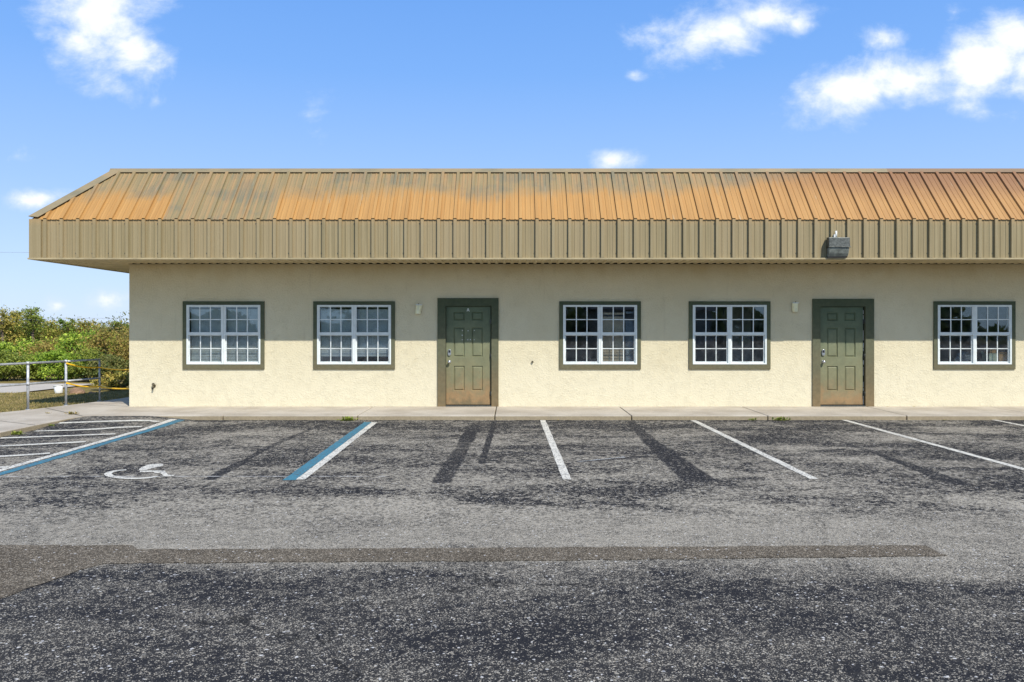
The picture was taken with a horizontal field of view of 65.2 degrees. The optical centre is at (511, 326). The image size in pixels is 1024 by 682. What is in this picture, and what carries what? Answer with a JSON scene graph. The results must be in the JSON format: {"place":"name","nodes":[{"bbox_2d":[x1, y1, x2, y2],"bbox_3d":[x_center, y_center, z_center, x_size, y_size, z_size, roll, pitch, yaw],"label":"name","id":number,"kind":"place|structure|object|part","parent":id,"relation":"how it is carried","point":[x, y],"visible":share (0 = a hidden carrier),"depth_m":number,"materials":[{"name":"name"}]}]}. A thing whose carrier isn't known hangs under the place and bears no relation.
{"place":"outdoors","nodes":[
{"label":"outdoors","id":0,"kind":"place"},
{"bbox_2d":[0,383,89,392],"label":"road","id":1,"kind":"structure","parent":0,"point":[21,388],"depth_m":22.07,"materials":[{"name":"grey concrete"}]},
{"bbox_2d":[0,391,128,412],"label":"lawn","id":2,"kind":"structure","parent":0,"point":[41,403],"depth_m":18.02,"materials":[{"name":"green plant"}]},
{"bbox_2d":[53,385,62,393],"bbox_3d":[-11.354,1.567,20.010,0.224,0.227,0.224,0,0,0],"label":"bucket","id":3,"kind":"object","parent":2,"relation":"on","point":[58,388],"visible":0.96,"depth_m":19.93,"materials":[{"name":"white plastic"}]},
{"bbox_2d":[68,388,84,393],"bbox_3d":[-10.909,1.605,20.049,0.395,0.159,0.214,0,0,0],"label":"rock","id":4,"kind":"object","parent":2,"relation":"on","point":[77,390],"visible":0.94,"depth_m":19.99,"materials":[{"name":"brown stone"}]},
{"bbox_2d":[0,329,128,391],"bbox_3d":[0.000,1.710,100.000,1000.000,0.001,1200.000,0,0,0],"label":"ground","id":5,"kind":"structure","parent":0,"point":[85,389],"depth_m":24.04,"materials":[{"name":"green plant"}]},
{"bbox_2d":[0,305,20,349],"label":"sapling","id":6,"kind":"object","parent":5,"relation":"on","point":[6,323],"visible":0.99,"depth_m":29.79,"materials":[{"name":"green plant"}]},
{"bbox_2d":[0,349,33,380],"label":"shrub","id":7,"kind":"object","parent":5,"relation":"on","point":[11,358],"visible":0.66,"depth_m":25.18,"materials":[{"name":"green plant"}]},
{"bbox_2d":[7,308,32,327],"bbox_3d":[-19.273,0.509,31.282,0.768,2.451,0.992,0,0,21],"label":"sapling","id":8,"kind":"object","parent":5,"relation":"on","point":[14,315],"visible":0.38,"depth_m":31.03,"materials":[{"name":"green plant"}]},
{"bbox_2d":[0,333,50,372],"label":"shrub","id":9,"kind":"object","parent":5,"relation":"on","point":[4,345],"visible":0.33,"depth_m":27.87,"materials":[{"name":"green plant"}]},
{"bbox_2d":[0,307,54,345],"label":"shrub","id":10,"kind":"object","parent":5,"relation":"on","point":[9,340],"visible":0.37,"depth_m":30.27,"materials":[{"name":"green plant"}]},
{"bbox_2d":[0,305,62,349],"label":"shrub","id":11,"kind":"object","parent":5,"relation":"on","point":[37,329],"visible":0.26,"depth_m":30.66,"materials":[{"name":"green plant"}]},
{"bbox_2d":[5,350,60,379],"bbox_3d":[-15.257,1.202,25.599,2.084,1.072,1.448,0,0,0],"label":"shrub","id":12,"kind":"object","parent":5,"relation":"on","point":[33,373],"visible":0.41,"depth_m":25.34,"materials":[{"name":"green plant"}]},
{"bbox_2d":[19,306,46,342],"bbox_3d":[-18.077,0.479,30.115,0.981,2.506,0.796,0,0,0],"label":"sapling","id":13,"kind":"object","parent":5,"relation":"on","point":[34,317],"visible":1,"depth_m":30.12,"materials":[{"name":"green plant"}]},
{"bbox_2d":[34,313,57,335],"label":"shrub","id":14,"kind":"object","parent":5,"relation":"on","point":[46,326],"visible":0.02,"depth_m":32.69,"materials":[{"name":"green plant"}]},
{"bbox_2d":[13,335,80,375],"bbox_3d":[-16.102,1.019,28.012,2.491,1.454,2.255,0,0,0],"label":"shrub","id":15,"kind":"object","parent":5,"relation":"on","point":[45,344],"visible":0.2,"depth_m":27.60,"materials":[{"name":"green plant"}]},
{"bbox_2d":[26,345,90,380],"bbox_3d":[-14.050,1.133,25.208,1.826,1.215,1.705,0,0,38],"label":"shrub","id":16,"kind":"object","parent":5,"relation":"on","point":[58,355],"visible":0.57,"depth_m":24.97,"materials":[{"name":"green plant"}]},
{"bbox_2d":[29,314,100,343],"bbox_3d":[-17.218,0.635,31.409,3.107,2.231,2.936,0,0,-34],"label":"shrub","id":17,"kind":"object","parent":5,"relation":"on","point":[55,329],"visible":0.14,"depth_m":31.17,"materials":[{"name":"green plant"}]},
{"bbox_2d":[55,318,79,337],"bbox_3d":[-16.975,0.694,30.616,0.881,2.082,1.038,0,0,0],"label":"sapling","id":18,"kind":"object","parent":5,"relation":"on","point":[68,325],"visible":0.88,"depth_m":30.45,"materials":[{"name":"green plant"}]},
{"bbox_2d":[54,343,113,381],"bbox_3d":[-13.230,1.128,25.096,1.658,1.222,1.761,0,0,27],"label":"shrub","id":19,"kind":"object","parent":5,"relation":"on","point":[82,374],"visible":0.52,"depth_m":24.73,"materials":[{"name":"green plant"}]},
{"bbox_2d":[74,318,99,338],"bbox_3d":[-16.434,0.705,30.964,1.003,2.063,0.834,0,0,-19],"label":"sapling","id":20,"kind":"object","parent":5,"relation":"on","point":[83,325],"visible":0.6,"depth_m":30.84,"materials":[{"name":"green plant"}]},
{"bbox_2d":[49,323,125,370],"bbox_3d":[-14.906,0.806,28.074,2.779,1.881,2.252,0,0,0],"label":"shrub","id":21,"kind":"object","parent":5,"relation":"on","point":[73,337],"visible":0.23,"depth_m":27.68,"materials":[{"name":"green plant"}]},
{"bbox_2d":[67,314,113,342],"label":"shrub","id":22,"kind":"object","parent":5,"relation":"on","point":[97,325],"visible":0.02,"depth_m":31.64,"materials":[{"name":"green plant"}]},
{"bbox_2d":[75,319,128,371],"bbox_3d":[-13.544,0.743,27.520,2.637,2.011,2.509,0,0,-41],"label":"shrub","id":23,"kind":"object","parent":5,"relation":"on","point":[121,349],"visible":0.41,"depth_m":27.07,"materials":[{"name":"green plant"}]},
{"bbox_2d":[83,312,128,371],"bbox_3d":[-14.635,0.555,30.478,3.046,2.389,2.629,0,0,-37],"label":"shrub","id":24,"kind":"object","parent":5,"relation":"on","point":[104,326],"visible":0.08,"depth_m":30.12,"materials":[{"name":"green plant"}]},
{"bbox_2d":[84,352,128,379],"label":"shrub","id":25,"kind":"object","parent":5,"relation":"on","point":[114,362],"visible":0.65,"depth_m":24.32,"materials":[{"name":"green plant"}]},
{"bbox_2d":[89,370,128,389],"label":"shrub","id":26,"kind":"object","parent":5,"relation":"on","point":[109,381],"visible":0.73,"depth_m":21.57,"materials":[{"name":"green plant"}]},
{"bbox_2d":[105,320,128,335],"bbox_3d":[-14.739,0.723,30.109,1.048,2.039,0.904,0,0,0],"label":"sapling","id":27,"kind":"object","parent":5,"relation":"on","point":[114,326],"visible":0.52,"depth_m":30.10,"materials":[{"name":"green plant"}]},
{"bbox_2d":[112,329,128,349],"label":"shrub","id":28,"kind":"object","parent":5,"relation":"on","point":[123,336],"visible":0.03,"depth_m":28.62,"materials":[{"name":"green plant"}]},
{"bbox_2d":[27,168,1023,408],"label":"office building","id":29,"kind":"structure","parent":5,"relation":"on","point":[618,287],"depth_m":16.03,"materials":[{"name":"paint"}]},
{"bbox_2d":[183,301,264,368],"bbox_3d":[-5.774,0.173,16.078,1.635,1.359,0.155,0,0,0],"label":"window","id":30,"kind":"structure","parent":29,"relation":"in","point":[223,338],"depth_m":16.04,"materials":[{"name":"white plastic"}]},
{"bbox_2d":[313,301,394,368],"bbox_3d":[-3.161,0.173,16.078,1.635,1.359,0.155,0,0,0],"label":"window","id":31,"kind":"structure","parent":29,"relation":"in","point":[353,332],"depth_m":16.04,"materials":[{"name":"white plastic"}]},
{"bbox_2d":[415,303,421,313],"bbox_3d":[-1.867,-0.359,15.985,0.145,0.207,0.088,0,0,0],"label":"wall lamp","id":32,"kind":"object","parent":29,"relation":"attached to","point":[418,308],"visible":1,"depth_m":15.96,"materials":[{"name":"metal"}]},
{"bbox_2d":[437,298,498,406],"bbox_3d":[-0.880,0.517,16.093,1.222,2.177,0.215,0,0,0],"label":"door","id":33,"kind":"structure","parent":29,"relation":"in","point":[467,328],"depth_m":16.06,"materials":[{"name":"metal"}]},
{"bbox_2d":[559,301,640,368],"bbox_3d":[1.763,0.173,16.090,1.635,1.359,0.180,0,0,0],"label":"window","id":34,"kind":"structure","parent":29,"relation":"in","point":[610,333],"depth_m":16.01,"materials":[{"name":"white plastic"}]},
{"bbox_2d":[689,301,770,368],"bbox_3d":[4.357,0.173,16.065,1.635,1.359,0.130,0,0,0],"label":"window","id":35,"kind":"structure","parent":29,"relation":"in","point":[766,363],"depth_m":16.01,"materials":[{"name":"white plastic"}]},
{"bbox_2d":[792,302,798,311],"bbox_3d":[5.663,-0.397,15.985,0.128,0.207,0.088,0,0,0],"label":"wall lamp","id":36,"kind":"object","parent":29,"relation":"attached to","point":[794,306],"visible":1,"depth_m":15.95,"materials":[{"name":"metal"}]},
{"bbox_2d":[827,231,850,257],"bbox_3d":[6.037,-1.525,14.795,0.410,0.495,0.145,0,0,0],"label":"floodlight","id":37,"kind":"object","parent":29,"relation":"attached to","point":[838,247],"visible":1,"depth_m":14.75,"materials":[{"name":"metal"}]},
{"bbox_2d":[812,299,873,406],"bbox_3d":[6.630,0.524,16.093,1.231,2.162,0.215,0,0,0],"label":"door","id":38,"kind":"structure","parent":29,"relation":"in","point":[842,329],"depth_m":16.06,"materials":[{"name":"metal"}]},
{"bbox_2d":[933,301,1015,368],"bbox_3d":[9.259,0.173,16.065,1.635,1.359,0.130,0,0,0],"label":"window","id":39,"kind":"structure","parent":29,"relation":"in","point":[1010,363],"depth_m":16.01,"materials":[{"name":"white plastic"}]},
{"bbox_2d":[0,415,1023,681],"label":"parking lot","id":40,"kind":"structure","parent":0,"point":[956,615],"depth_m":6.11,"materials":[{"name":"grey asphalt"}]},
{"bbox_2d":[11,430,25,434],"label":"weed","id":41,"kind":"object","parent":40,"relation":"on","point":[17,432],"visible":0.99,"depth_m":12.41,"materials":[{"name":"green plant"}]},
{"bbox_2d":[0,452,49,456],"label":"hatch stripe","id":42,"kind":"object","parent":40,"relation":"on","point":[23,454],"visible":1,"depth_m":10.45,"materials":[{"name":"white paint"}]},
{"bbox_2d":[0,441,85,446],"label":"hatch stripe","id":43,"kind":"object","parent":40,"relation":"on","point":[42,443],"visible":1,"depth_m":11.44,"materials":[{"name":"white paint"}]},
{"bbox_2d":[0,433,115,438],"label":"hatch stripe","id":44,"kind":"object","parent":40,"relation":"on","point":[57,435],"visible":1,"depth_m":12.28,"materials":[{"name":"white paint"}]},
{"bbox_2d":[34,426,141,431],"bbox_3d":[-6.886,1.664,13.032,1.575,0.015,0.196,0,0,-19],"label":"hatch stripe","id":45,"kind":"object","parent":40,"relation":"on","point":[92,428],"visible":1,"depth_m":13.04,"materials":[{"name":"white paint"}]},
{"bbox_2d":[0,419,176,470],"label":"parking line","id":46,"kind":"object","parent":40,"relation":"on","point":[72,449],"visible":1,"depth_m":11.18,"materials":[{"name":"white paint"}]},
{"bbox_2d":[0,419,182,474],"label":"accessible bay line","id":47,"kind":"object","parent":40,"relation":"on","point":[79,450],"visible":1,"depth_m":10.90,"materials":[{"name":"blue paint"}]},
{"bbox_2d":[58,420,159,423],"bbox_3d":[-6.904,1.634,13.768,1.643,0.026,0.219,0,0,-9],"label":"hatch stripe","id":48,"kind":"object","parent":40,"relation":"on","point":[108,421],"visible":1,"depth_m":13.74,"materials":[{"name":"white paint"}]},
{"bbox_2d":[104,464,173,478],"bbox_3d":[-4.315,1.674,9.212,0.680,0.002,0.982,0,0,-32],"label":"wheelchair symbol","id":49,"kind":"object","parent":40,"relation":"on","point":[141,469],"visible":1,"depth_m":9.23,"materials":[{"name":"white paint"}]},
{"bbox_2d":[283,422,370,479],"bbox_3d":[-2.483,1.675,11.385,0.146,0.001,5.306,0,0,-1],"label":"accessible bay line","id":50,"kind":"object","parent":40,"relation":"on","point":[300,471],"visible":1,"depth_m":10.48,"materials":[{"name":"blue paint"}]},
{"bbox_2d":[297,422,376,478],"bbox_3d":[-2.363,1.675,11.384,0.107,0.001,5.232,0,0,-1],"label":"parking line","id":51,"kind":"object","parent":40,"relation":"on","point":[314,468],"visible":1,"depth_m":10.56,"materials":[{"name":"white paint"}]},
{"bbox_2d":[337,416,357,420],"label":"weed","id":52,"kind":"object","parent":40,"relation":"on","point":[347,418],"visible":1,"depth_m":14.27,"materials":[{"name":"green plant"}]},
{"bbox_2d":[0,545,946,597],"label":"asphalt patch","id":53,"kind":"object","parent":40,"relation":"on","point":[22,567],"visible":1,"depth_m":5.88,"materials":[{"name":"grey asphalt"}]},
{"bbox_2d":[540,420,570,478],"bbox_3d":[0.577,1.675,11.546,0.106,0.001,5.557,0,0,-1],"label":"parking line","id":54,"kind":"object","parent":40,"relation":"on","point":[563,470],"visible":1,"depth_m":10.56,"materials":[{"name":"white paint"}]},
{"bbox_2d":[691,420,817,478],"bbox_3d":[3.284,1.675,11.565,0.106,0.001,5.520,0,0,-1],"label":"parking line","id":55,"kind":"object","parent":40,"relation":"on","point":[786,465],"visible":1,"depth_m":10.56,"materials":[{"name":"white paint"}]},
{"bbox_2d":[772,416,790,419],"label":"weed","id":56,"kind":"object","parent":40,"relation":"on","point":[778,418],"visible":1,"depth_m":14.29,"materials":[{"name":"green plant"}]},
{"bbox_2d":[844,420,1023,469],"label":"parking line","id":57,"kind":"object","parent":40,"relation":"on","point":[1003,463],"visible":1,"depth_m":11.08,"materials":[{"name":"white paint"}]},
{"bbox_2d":[995,420,1023,425],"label":"parking line","id":58,"kind":"object","parent":40,"relation":"on","point":[1009,422],"visible":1,"depth_m":13.97,"materials":[{"name":"white paint"}]},
{"bbox_2d":[0,397,1023,436],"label":"pavement","id":59,"kind":"structure","parent":0,"point":[38,418],"depth_m":14.74,"materials":[{"name":"concrete"}]},
{"bbox_2d":[0,359,100,409],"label":"handrail","id":60,"kind":"object","parent":59,"relation":"on","point":[27,383],"visible":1,"depth_m":15.88,"materials":[{"name":"grey metal"}]},
{"bbox_2d":[66,382,128,388],"bbox_3d":[-8.355,1.221,16.675,1.381,0.179,0.921,0,0,0],"label":"caution tape","id":61,"kind":"object","parent":60,"relation":"attached to","point":[95,386],"visible":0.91,"depth_m":16.68,"materials":[{"name":"yellow plastic"}]},
{"bbox_2d":[66,363,128,369],"bbox_3d":[-8.355,0.820,16.675,1.381,0.177,0.921,0,0,0],"label":"caution tape","id":62,"kind":"object","parent":60,"relation":"attached to","point":[95,367],"visible":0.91,"depth_m":16.68,"materials":[{"name":"yellow plastic"}]},
{"bbox_2d":[0,0,1023,327],"label":"sky","id":63,"kind":"structure","parent":0,"point":[89,88],"materials":[{"name":"blue"}]},
{"bbox_2d":[724,307,750,360],"bbox_3d":[4.873,0.570,17.271,0.440,1.980,0.518,0,0,0],"label":"window frame","id":64,"kind":"object","parent":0,"point":[736,327],"visible":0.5,"depth_m":17.01,"materials":[{"name":"paint"}]},
{"bbox_3d":[4.769,0.545,17.020,0.201,1.870,0.017,0,0,0],"label":"cabinet door","id":65,"kind":"part","parent":64,"relation":"part of","materials":[{"name":"paint"}]},
{"bbox_3d":[4.978,0.545,17.020,0.201,1.870,0.017,0,0,0],"label":"cabinet door","id":66,"kind":"part","parent":64,"relation":"part of","materials":[{"name":"paint"}]},
{"bbox_3d":[9.336,1.134,16.400,1.590,0.852,0.600,0,0,0],"label":"table","id":67,"kind":"object","parent":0,"visible":0},
{"bbox_2d":[954,351,970,360],"bbox_3d":[9.222,0.600,16.313,0.406,0.206,0.234,0,0,0],"label":"bag","id":68,"kind":"object","parent":67,"relation":"on","point":[965,356],"visible":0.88,"depth_m":16.25,"materials":[{"name":"grey plastic"}]},
{"bbox_2d":[980,351,996,360],"bbox_3d":[9.691,0.604,16.264,0.165,0.194,0.312,0,0,0],"label":"cardboard box","id":69,"kind":"object","parent":67,"relation":"on","point":[991,356],"visible":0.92,"depth_m":16.12,"materials":[{"name":"cardboard"}]},
{"bbox_2d":[983,347,995,353],"bbox_3d":[9.703,0.485,16.259,0.126,0.119,0.262,0,0,0],"label":"cardboard box","id":70,"kind":"object","parent":69,"relation":"on","point":[991,351],"visible":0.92,"depth_m":16.16,"materials":[{"name":"brown cardboard"}]},
{"bbox_2d":[996,350,1006,360],"bbox_3d":[9.898,0.592,16.264,0.178,0.220,0.312,0,0,0],"label":"cardboard box","id":71,"kind":"object","parent":67,"relation":"on","point":[1002,356],"visible":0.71,"depth_m":16.12,"materials":[{"name":"brown cardboard"}]}
]}

